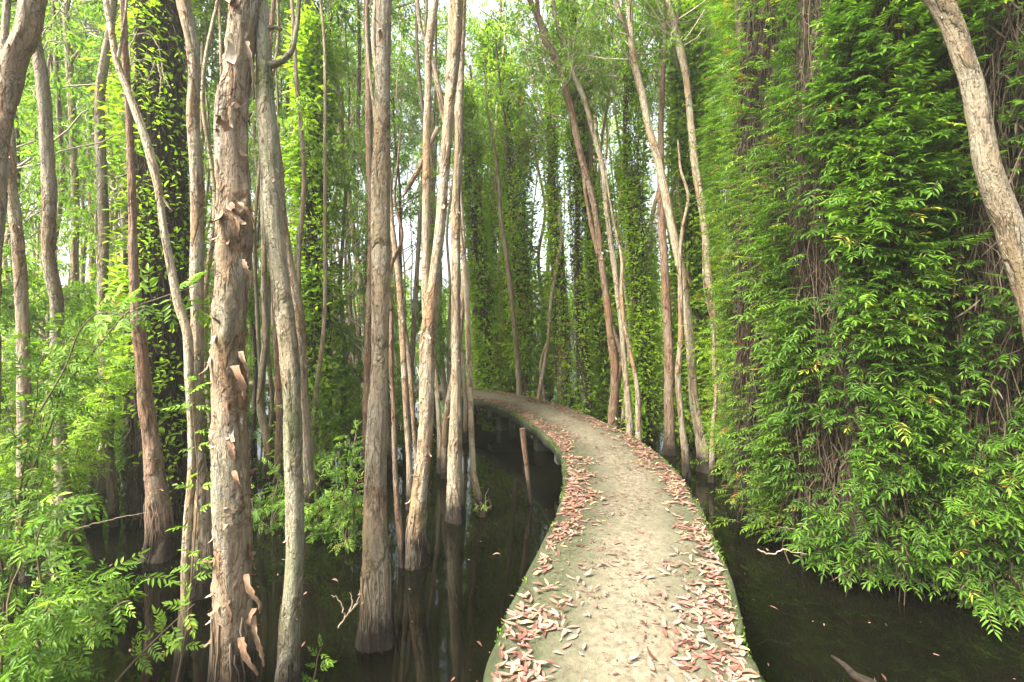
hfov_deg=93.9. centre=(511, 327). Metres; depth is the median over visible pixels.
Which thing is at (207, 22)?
paperbark tree
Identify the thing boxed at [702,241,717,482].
paperbark tree
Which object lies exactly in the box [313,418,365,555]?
leafy shrub
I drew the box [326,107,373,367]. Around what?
paperbark tree
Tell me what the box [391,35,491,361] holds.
paperbark tree
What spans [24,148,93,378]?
vine covered tree
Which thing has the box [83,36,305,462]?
leafy tree
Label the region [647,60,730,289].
vine covered tree
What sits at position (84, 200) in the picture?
paperbark tree
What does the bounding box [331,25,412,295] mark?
paperbark tree
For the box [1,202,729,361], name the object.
distant forest
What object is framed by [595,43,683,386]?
paperbark tree
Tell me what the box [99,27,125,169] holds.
paperbark tree
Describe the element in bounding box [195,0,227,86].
paperbark tree
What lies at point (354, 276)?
paperbark tree
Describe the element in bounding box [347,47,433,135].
paperbark tree
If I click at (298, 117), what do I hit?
leafy sprig
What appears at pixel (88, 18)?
paperbark tree
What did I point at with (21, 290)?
paperbark tree
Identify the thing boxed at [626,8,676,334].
paperbark tree
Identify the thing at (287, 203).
paperbark tree
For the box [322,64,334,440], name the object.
paperbark tree
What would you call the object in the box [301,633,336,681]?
leafy sprig
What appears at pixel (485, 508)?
leafy shrub
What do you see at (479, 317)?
vine covered tree
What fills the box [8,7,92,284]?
paperbark tree
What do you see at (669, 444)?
paperbark tree
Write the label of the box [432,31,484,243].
paperbark tree
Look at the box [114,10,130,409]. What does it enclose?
paperbark tree
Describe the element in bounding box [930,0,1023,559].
vine covered tree
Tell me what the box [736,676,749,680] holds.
fallen leaf
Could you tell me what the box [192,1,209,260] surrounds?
paperbark tree
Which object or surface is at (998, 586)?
leafy shrub
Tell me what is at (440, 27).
paperbark tree
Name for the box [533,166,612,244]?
paperbark tree
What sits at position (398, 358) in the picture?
vine covered tree
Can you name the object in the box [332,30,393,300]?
paperbark tree
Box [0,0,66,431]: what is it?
paperbark tree
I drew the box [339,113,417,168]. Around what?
paperbark tree
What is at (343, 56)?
paperbark tree
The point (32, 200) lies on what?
vine covered tree
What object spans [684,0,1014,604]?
vine covered tree
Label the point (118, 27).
paperbark tree
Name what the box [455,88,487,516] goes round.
paperbark tree
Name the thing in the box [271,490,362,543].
leafy shrub
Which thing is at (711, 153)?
vine covered tree
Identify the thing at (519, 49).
paperbark tree
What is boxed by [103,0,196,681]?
paperbark tree
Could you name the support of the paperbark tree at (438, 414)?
on the water
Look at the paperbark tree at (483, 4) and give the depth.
15.09 m
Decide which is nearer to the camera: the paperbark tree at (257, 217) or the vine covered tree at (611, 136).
the paperbark tree at (257, 217)
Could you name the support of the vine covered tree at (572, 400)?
on the water
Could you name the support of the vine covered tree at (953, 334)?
on the water
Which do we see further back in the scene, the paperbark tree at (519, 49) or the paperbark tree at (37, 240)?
the paperbark tree at (519, 49)
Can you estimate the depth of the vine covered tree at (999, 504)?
3.72 m
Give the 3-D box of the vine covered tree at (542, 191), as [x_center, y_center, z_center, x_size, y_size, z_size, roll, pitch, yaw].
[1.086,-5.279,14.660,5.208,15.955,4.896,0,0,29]
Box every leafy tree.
[0,0,132,486]
[0,2,144,446]
[0,24,209,477]
[0,92,125,448]
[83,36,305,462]
[205,67,332,446]
[279,91,411,466]
[318,68,472,458]
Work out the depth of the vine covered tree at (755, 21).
5.29 m
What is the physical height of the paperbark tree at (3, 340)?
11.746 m
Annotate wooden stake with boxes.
[519,428,532,502]
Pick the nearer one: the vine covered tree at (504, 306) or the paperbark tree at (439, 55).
the vine covered tree at (504, 306)
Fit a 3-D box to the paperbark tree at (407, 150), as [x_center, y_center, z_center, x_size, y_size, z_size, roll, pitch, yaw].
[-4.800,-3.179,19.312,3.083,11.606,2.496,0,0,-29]
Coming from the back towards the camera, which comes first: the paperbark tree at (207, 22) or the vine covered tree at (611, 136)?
the vine covered tree at (611, 136)
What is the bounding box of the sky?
[3,0,820,331]
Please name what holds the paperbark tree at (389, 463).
on the water
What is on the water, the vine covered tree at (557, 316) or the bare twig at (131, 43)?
the vine covered tree at (557, 316)
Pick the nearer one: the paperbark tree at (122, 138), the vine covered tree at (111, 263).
the vine covered tree at (111, 263)
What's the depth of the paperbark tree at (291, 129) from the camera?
16.61 m
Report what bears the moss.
on the path
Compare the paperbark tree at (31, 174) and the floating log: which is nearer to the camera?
the floating log
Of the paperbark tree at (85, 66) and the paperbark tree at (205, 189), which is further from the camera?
the paperbark tree at (205, 189)
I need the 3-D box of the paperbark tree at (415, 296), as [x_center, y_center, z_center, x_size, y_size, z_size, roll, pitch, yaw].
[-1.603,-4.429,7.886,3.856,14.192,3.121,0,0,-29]
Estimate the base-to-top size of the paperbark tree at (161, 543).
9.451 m
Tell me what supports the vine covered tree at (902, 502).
on the water
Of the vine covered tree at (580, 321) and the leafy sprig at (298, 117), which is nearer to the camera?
the leafy sprig at (298, 117)
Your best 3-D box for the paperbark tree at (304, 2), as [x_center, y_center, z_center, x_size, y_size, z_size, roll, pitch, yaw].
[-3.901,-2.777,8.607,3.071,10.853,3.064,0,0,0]
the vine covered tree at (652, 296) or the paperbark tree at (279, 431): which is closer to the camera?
the paperbark tree at (279, 431)
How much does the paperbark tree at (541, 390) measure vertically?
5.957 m
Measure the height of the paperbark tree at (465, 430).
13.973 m
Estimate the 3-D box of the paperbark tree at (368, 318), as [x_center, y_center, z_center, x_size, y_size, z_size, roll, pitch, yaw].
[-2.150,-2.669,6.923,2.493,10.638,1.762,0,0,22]
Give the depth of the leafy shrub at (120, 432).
6.67 m
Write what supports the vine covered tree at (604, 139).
on the water
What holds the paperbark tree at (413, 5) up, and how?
on the water
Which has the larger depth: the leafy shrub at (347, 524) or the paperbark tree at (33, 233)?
the paperbark tree at (33, 233)
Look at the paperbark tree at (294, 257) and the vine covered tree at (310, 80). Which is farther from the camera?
the paperbark tree at (294, 257)
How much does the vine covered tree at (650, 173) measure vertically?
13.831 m
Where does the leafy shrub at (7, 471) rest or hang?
on the water
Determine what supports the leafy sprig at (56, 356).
attached to the leafy shrub at (56, 399)
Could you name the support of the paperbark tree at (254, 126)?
on the water
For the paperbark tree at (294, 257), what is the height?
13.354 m
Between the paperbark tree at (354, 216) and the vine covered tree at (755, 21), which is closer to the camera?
the vine covered tree at (755, 21)
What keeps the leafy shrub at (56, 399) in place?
on the water
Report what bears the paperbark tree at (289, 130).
on the water
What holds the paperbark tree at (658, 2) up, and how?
on the water
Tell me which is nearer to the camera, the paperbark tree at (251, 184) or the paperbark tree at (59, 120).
the paperbark tree at (59, 120)
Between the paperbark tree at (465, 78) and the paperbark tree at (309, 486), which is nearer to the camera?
the paperbark tree at (309, 486)
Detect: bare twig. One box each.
[76,511,151,528]
[119,33,170,101]
[332,590,359,627]
[757,549,804,554]
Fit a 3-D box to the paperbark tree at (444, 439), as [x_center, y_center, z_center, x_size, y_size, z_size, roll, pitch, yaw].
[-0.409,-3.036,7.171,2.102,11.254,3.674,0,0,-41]
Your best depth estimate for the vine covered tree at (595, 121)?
13.08 m
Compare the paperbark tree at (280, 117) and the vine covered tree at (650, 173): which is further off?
the vine covered tree at (650, 173)
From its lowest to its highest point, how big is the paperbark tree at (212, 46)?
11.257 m
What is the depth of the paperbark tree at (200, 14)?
11.54 m
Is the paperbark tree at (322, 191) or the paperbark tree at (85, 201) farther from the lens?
the paperbark tree at (85, 201)
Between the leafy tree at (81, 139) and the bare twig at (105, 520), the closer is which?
the bare twig at (105, 520)
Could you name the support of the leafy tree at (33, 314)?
on the water
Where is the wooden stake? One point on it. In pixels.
(525, 459)
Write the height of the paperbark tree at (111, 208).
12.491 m
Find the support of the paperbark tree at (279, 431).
on the water
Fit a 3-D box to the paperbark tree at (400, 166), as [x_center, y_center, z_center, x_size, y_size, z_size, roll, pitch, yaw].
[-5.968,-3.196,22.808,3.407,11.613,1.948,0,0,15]
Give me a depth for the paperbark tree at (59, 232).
31.61 m
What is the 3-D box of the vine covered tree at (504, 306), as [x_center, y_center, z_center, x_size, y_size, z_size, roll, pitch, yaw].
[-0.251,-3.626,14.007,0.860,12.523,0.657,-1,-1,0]
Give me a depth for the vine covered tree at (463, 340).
21.30 m
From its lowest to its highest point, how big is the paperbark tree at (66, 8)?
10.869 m
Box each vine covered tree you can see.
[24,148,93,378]
[24,170,41,356]
[33,34,121,390]
[73,0,215,526]
[101,0,212,435]
[188,155,213,346]
[192,0,226,141]
[266,0,362,475]
[340,44,411,382]
[393,147,463,348]
[406,56,512,410]
[410,134,469,374]
[416,66,439,385]
[436,1,556,392]
[447,0,626,399]
[453,39,564,401]
[470,193,498,388]
[481,55,599,408]
[484,148,545,224]
[489,0,654,421]
[494,0,515,393]
[495,11,614,390]
[497,0,644,427]
[518,6,580,408]
[530,4,649,406]
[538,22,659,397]
[548,0,711,442]
[556,93,670,268]
[597,10,623,410]
[598,106,633,158]
[599,15,729,407]
[600,133,665,334]
[601,0,730,439]
[606,122,639,383]
[607,104,666,204]
[622,129,648,384]
[624,0,733,445]
[638,65,663,394]
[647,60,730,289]
[665,126,684,395]
[669,0,870,534]
[672,102,702,402]
[682,0,828,465]
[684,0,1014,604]
[686,0,748,491]
[713,67,726,321]
[801,4,1019,529]
[823,0,1023,640]
[834,26,1022,499]
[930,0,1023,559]
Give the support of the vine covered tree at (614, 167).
on the water
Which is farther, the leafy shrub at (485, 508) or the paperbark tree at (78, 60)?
the paperbark tree at (78, 60)
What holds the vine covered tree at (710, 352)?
on the water
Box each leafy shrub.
[0,285,156,544]
[0,310,117,642]
[0,488,179,681]
[84,297,130,481]
[251,453,307,535]
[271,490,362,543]
[277,372,347,493]
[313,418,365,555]
[466,483,491,517]
[925,528,1023,631]
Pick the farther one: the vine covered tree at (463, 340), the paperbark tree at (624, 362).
the vine covered tree at (463, 340)
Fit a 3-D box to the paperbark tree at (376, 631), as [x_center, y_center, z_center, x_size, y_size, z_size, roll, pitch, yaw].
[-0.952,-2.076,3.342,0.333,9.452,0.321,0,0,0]
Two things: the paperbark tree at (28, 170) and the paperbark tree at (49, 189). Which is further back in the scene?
the paperbark tree at (28, 170)
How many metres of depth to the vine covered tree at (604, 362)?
10.30 m
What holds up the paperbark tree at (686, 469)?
on the water
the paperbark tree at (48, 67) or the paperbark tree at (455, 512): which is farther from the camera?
the paperbark tree at (48, 67)
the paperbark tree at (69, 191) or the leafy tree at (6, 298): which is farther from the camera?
the paperbark tree at (69, 191)
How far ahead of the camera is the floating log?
3.00 m
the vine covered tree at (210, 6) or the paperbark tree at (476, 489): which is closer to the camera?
the paperbark tree at (476, 489)
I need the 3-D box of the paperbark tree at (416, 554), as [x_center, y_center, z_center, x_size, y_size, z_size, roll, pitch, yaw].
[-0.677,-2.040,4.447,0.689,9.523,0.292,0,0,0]
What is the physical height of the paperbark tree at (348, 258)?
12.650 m
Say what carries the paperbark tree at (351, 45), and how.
on the water
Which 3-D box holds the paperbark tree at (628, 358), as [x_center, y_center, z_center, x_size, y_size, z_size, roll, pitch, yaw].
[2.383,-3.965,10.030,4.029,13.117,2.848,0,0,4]
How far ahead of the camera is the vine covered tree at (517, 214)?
12.21 m
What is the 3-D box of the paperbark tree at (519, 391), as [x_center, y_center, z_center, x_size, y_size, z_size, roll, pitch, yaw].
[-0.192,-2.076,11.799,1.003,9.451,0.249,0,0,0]
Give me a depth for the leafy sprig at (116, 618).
2.55 m
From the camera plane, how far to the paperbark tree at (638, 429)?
7.77 m
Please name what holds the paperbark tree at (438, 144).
on the water
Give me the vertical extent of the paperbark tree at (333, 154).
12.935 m
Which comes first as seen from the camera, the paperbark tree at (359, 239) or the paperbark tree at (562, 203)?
the paperbark tree at (359, 239)
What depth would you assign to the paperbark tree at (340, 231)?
24.19 m
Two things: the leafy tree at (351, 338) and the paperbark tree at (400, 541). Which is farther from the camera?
the leafy tree at (351, 338)
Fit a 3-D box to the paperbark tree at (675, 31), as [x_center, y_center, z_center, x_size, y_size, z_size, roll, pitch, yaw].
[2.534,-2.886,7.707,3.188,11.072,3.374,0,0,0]
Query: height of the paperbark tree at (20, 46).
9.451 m
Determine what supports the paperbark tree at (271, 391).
on the water
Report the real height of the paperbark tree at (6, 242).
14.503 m
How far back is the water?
3.89 m
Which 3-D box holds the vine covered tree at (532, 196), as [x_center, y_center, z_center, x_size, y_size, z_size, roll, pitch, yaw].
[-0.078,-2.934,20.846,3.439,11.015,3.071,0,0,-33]
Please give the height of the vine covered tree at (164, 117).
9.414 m
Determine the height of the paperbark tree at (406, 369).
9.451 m
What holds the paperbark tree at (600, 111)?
on the water
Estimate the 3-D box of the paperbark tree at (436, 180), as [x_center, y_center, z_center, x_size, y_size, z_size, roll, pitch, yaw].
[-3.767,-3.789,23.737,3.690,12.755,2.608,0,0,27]
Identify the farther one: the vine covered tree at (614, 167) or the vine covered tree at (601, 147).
the vine covered tree at (614, 167)
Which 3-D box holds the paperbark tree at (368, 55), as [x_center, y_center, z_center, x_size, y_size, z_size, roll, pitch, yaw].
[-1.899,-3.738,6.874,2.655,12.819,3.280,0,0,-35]
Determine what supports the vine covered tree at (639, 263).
on the water
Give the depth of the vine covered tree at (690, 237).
12.58 m
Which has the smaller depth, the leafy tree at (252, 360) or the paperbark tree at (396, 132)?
the leafy tree at (252, 360)
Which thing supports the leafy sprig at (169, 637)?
on the water
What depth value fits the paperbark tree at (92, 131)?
11.72 m
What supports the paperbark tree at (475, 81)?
on the water
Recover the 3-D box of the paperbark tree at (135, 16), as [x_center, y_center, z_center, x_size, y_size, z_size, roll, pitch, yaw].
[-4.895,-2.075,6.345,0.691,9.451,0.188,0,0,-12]
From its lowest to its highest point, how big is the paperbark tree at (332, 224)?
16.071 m
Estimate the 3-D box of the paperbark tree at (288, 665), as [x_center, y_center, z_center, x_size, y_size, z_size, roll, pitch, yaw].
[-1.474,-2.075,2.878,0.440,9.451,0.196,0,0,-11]
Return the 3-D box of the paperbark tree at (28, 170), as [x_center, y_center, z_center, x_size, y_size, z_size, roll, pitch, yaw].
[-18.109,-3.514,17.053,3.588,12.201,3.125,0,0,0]
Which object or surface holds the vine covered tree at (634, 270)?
on the water
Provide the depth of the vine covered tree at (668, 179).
15.55 m
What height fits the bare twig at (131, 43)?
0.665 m
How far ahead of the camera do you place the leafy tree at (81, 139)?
7.18 m
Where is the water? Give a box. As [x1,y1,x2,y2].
[0,332,1023,681]
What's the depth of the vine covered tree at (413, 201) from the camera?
26.65 m
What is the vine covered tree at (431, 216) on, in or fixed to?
on the water
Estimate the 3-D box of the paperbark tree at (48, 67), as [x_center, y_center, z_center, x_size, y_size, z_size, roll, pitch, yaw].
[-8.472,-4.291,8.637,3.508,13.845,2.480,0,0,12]
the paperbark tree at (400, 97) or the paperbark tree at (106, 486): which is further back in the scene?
the paperbark tree at (400, 97)
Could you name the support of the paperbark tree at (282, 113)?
on the water
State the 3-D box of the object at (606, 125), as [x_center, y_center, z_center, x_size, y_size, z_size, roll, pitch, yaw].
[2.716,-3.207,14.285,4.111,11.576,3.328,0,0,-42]
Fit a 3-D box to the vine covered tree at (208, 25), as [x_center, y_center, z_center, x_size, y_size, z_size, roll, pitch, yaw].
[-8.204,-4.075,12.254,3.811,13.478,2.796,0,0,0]
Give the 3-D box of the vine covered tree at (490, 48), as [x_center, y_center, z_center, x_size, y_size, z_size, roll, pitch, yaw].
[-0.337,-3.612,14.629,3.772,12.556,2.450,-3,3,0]
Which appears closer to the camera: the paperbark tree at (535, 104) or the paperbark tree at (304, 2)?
the paperbark tree at (304, 2)
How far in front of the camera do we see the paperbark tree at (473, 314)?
13.35 m
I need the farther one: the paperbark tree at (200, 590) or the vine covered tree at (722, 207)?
the vine covered tree at (722, 207)
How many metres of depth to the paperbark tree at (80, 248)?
13.29 m
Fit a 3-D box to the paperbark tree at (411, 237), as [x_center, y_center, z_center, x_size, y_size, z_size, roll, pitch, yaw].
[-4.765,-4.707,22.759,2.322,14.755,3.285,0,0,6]
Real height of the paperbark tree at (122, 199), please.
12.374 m
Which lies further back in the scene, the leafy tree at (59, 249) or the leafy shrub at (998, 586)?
the leafy tree at (59, 249)
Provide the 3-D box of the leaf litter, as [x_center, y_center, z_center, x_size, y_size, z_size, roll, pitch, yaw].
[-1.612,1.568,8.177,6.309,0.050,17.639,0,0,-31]
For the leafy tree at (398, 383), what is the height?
6.754 m
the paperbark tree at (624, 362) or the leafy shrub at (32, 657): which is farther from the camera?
the paperbark tree at (624, 362)
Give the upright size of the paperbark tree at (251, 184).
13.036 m
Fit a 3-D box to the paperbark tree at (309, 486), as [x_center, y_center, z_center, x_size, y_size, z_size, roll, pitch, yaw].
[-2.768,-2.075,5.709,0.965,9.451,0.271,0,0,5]
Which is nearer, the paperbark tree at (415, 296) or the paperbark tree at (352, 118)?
the paperbark tree at (415, 296)
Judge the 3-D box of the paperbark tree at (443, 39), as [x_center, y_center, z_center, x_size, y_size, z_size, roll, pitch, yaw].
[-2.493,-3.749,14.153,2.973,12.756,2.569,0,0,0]
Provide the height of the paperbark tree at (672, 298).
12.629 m
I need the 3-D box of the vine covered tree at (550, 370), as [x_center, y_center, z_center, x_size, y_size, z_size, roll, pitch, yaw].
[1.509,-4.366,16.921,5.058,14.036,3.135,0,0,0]
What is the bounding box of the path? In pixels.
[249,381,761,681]
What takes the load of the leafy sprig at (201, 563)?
attached to the paperbark tree at (180, 311)
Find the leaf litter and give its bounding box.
[249,379,759,681]
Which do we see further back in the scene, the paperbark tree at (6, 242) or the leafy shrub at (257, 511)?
the paperbark tree at (6, 242)
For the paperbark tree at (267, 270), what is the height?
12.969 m
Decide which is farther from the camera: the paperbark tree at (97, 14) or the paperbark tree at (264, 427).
the paperbark tree at (97, 14)
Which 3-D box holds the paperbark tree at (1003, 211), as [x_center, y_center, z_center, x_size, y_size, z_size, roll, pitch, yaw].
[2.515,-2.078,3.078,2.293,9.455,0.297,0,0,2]
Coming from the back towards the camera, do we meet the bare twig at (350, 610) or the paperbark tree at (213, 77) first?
the paperbark tree at (213, 77)
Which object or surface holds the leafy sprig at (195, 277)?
attached to the leafy shrub at (56, 399)
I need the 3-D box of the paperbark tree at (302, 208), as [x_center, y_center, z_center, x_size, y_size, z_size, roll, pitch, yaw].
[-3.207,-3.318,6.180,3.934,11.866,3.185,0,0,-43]
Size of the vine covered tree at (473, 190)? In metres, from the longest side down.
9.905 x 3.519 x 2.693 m
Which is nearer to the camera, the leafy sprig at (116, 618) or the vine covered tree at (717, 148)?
the leafy sprig at (116, 618)
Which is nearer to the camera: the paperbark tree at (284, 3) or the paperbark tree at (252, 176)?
the paperbark tree at (284, 3)
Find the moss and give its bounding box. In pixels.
[361,388,765,681]
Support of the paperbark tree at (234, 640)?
on the water
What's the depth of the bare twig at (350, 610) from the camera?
3.50 m
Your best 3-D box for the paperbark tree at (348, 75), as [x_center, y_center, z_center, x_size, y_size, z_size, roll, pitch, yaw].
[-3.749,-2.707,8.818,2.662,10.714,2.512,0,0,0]
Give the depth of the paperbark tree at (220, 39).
6.88 m
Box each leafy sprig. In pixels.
[40,289,139,409]
[42,572,150,668]
[44,263,207,381]
[115,584,196,681]
[158,376,214,681]
[284,81,319,148]
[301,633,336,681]
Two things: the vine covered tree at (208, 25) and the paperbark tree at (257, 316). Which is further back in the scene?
the vine covered tree at (208, 25)
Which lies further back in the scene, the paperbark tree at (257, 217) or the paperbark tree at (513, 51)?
the paperbark tree at (257, 217)
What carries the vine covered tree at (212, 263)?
on the water
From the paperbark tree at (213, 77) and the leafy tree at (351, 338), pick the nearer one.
the leafy tree at (351, 338)
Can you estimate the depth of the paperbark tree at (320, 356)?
6.70 m
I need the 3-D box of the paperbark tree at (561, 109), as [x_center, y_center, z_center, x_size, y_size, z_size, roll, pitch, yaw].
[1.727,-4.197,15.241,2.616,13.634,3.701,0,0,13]
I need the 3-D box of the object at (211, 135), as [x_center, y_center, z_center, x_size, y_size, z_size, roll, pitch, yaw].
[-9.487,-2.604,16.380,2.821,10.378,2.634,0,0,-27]
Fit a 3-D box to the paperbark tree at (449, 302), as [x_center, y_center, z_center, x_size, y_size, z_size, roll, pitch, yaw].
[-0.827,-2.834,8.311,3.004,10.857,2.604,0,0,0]
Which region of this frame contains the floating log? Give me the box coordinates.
[830,654,876,681]
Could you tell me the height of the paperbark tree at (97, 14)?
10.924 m
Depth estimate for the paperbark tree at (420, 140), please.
17.39 m
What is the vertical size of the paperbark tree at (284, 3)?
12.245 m
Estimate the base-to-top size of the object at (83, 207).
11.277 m
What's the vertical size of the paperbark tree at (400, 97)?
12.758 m
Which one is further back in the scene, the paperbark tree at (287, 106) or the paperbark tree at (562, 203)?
the paperbark tree at (562, 203)
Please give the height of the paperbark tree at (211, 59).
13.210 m
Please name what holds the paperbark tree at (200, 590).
on the water
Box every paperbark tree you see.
[0,0,37,582]
[0,0,47,669]
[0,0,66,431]
[0,0,74,411]
[0,0,133,464]
[0,25,87,401]
[2,143,36,327]
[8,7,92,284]
[20,100,79,199]
[26,0,133,400]
[28,178,70,246]
[31,38,79,593]
[32,64,122,322]
[32,179,36,345]
[33,0,64,446]
[33,92,80,258]
[36,32,48,416]
[37,172,120,236]
[38,0,58,384]
[47,0,118,402]
[48,8,63,264]
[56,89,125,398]
[59,0,208,197]
[60,1,222,46]
[78,21,132,325]
[79,163,125,253]
[84,0,120,528]
[85,1,223,51]
[87,0,96,279]
[90,11,112,453]
[99,1,202,334]
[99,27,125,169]
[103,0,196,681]
[108,146,210,226]
[112,0,316,120]
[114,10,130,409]
[116,163,126,457]
[119,0,180,563]
[130,3,137,133]
[131,0,223,30]
[176,0,213,600]
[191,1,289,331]
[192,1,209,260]
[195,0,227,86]
[196,0,285,168]
[198,0,264,681]
[199,0,224,316]
[199,22,255,81]
[200,0,219,460]
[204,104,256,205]
[208,0,355,451]
[209,81,280,325]
[213,0,222,272]
[213,89,279,379]
[222,32,290,343]
[247,3,276,356]
[248,0,359,415]
[249,123,305,338]
[253,157,264,448]
[255,0,303,681]
[255,59,297,248]
[255,64,290,316]
[255,78,301,289]
[256,0,279,478]
[267,1,279,436]
[268,0,346,415]
[269,0,283,489]
[269,0,369,363]
[270,0,282,385]
[274,0,367,207]
[274,393,275,419]
[275,0,423,368]
[276,118,318,512]
[277,74,298,264]
[279,101,334,151]
[282,45,363,280]
[283,0,424,374]
[283,156,296,245]
[286,0,414,351]
[290,0,316,491]
[293,181,362,316]
[311,0,326,456]
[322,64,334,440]
[324,0,429,480]
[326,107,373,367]
[329,62,409,363]
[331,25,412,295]
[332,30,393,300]
[332,108,408,375]
[336,0,353,426]
[337,40,373,381]
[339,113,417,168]
[344,1,354,367]
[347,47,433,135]
[351,0,440,381]
[352,0,367,427]
[354,0,439,57]
[355,0,396,653]
[356,153,418,181]
[361,33,437,368]
[365,0,374,117]
[370,0,446,136]
[371,0,416,509]
[372,20,485,384]
[372,106,421,292]
[387,400,391,469]
[389,130,404,568]
[390,57,441,312]
[390,90,444,324]
[390,107,453,162]
[391,0,477,262]
[391,0,506,376]
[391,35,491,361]
[399,71,432,373]
[402,0,463,570]
[403,5,423,458]
[407,127,453,366]
[424,0,441,473]
[431,19,449,437]
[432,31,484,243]
[433,28,496,363]
[434,0,528,387]
[441,146,465,478]
[444,0,466,523]
[446,142,454,417]
[454,107,467,442]
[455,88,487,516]
[464,171,478,388]
[467,54,540,385]
[482,0,625,428]
[484,52,522,394]
[491,0,606,401]
[500,0,644,436]
[504,0,614,391]
[512,77,598,382]
[513,21,642,398]
[523,0,593,270]
[529,147,564,371]
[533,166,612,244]
[537,190,566,399]
[570,0,708,473]
[577,2,652,273]
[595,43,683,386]
[604,156,641,441]
[610,41,659,385]
[612,0,652,431]
[623,0,726,466]
[626,4,676,383]
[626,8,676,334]
[633,0,727,425]
[657,0,676,455]
[675,140,691,476]
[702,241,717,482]
[923,0,1023,339]
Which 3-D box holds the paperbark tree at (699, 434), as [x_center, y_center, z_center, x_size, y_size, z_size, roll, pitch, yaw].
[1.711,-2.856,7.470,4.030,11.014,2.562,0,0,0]
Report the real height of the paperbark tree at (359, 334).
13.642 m
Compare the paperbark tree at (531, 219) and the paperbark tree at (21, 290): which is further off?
the paperbark tree at (531, 219)
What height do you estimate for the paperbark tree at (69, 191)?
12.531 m
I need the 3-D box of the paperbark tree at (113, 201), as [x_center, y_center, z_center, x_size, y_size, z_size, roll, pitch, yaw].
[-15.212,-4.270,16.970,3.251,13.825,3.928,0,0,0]
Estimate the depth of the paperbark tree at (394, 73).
18.04 m
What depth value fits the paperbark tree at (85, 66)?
11.13 m
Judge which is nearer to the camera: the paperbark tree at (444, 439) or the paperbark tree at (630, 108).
the paperbark tree at (444, 439)
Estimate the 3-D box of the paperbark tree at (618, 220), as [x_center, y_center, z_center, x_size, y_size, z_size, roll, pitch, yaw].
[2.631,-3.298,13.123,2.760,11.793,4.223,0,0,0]
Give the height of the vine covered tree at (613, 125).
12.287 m
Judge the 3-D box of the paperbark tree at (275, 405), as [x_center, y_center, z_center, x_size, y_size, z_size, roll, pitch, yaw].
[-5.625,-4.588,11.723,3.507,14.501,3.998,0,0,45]
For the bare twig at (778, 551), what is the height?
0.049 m
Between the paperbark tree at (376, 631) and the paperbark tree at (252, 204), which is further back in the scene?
the paperbark tree at (252, 204)
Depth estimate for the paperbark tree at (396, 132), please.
14.59 m
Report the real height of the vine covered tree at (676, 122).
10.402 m
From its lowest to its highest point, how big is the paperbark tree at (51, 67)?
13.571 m
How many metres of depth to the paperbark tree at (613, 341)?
8.35 m
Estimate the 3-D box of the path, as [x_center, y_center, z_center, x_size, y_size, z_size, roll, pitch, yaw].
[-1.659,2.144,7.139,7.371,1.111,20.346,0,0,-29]
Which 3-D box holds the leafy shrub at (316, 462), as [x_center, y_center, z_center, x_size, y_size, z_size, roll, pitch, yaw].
[-2.561,1.452,6.385,0.771,1.700,1.012,0,0,0]
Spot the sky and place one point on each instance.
(407, 233)
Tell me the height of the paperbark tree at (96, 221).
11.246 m
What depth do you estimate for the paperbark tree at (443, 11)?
15.80 m
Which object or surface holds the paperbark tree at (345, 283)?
on the water
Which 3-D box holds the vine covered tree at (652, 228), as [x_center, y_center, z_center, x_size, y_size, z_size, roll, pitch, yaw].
[4.337,-4.498,12.913,4.448,14.369,3.702,0,0,0]
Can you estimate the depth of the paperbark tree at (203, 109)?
6.41 m
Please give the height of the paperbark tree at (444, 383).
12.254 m

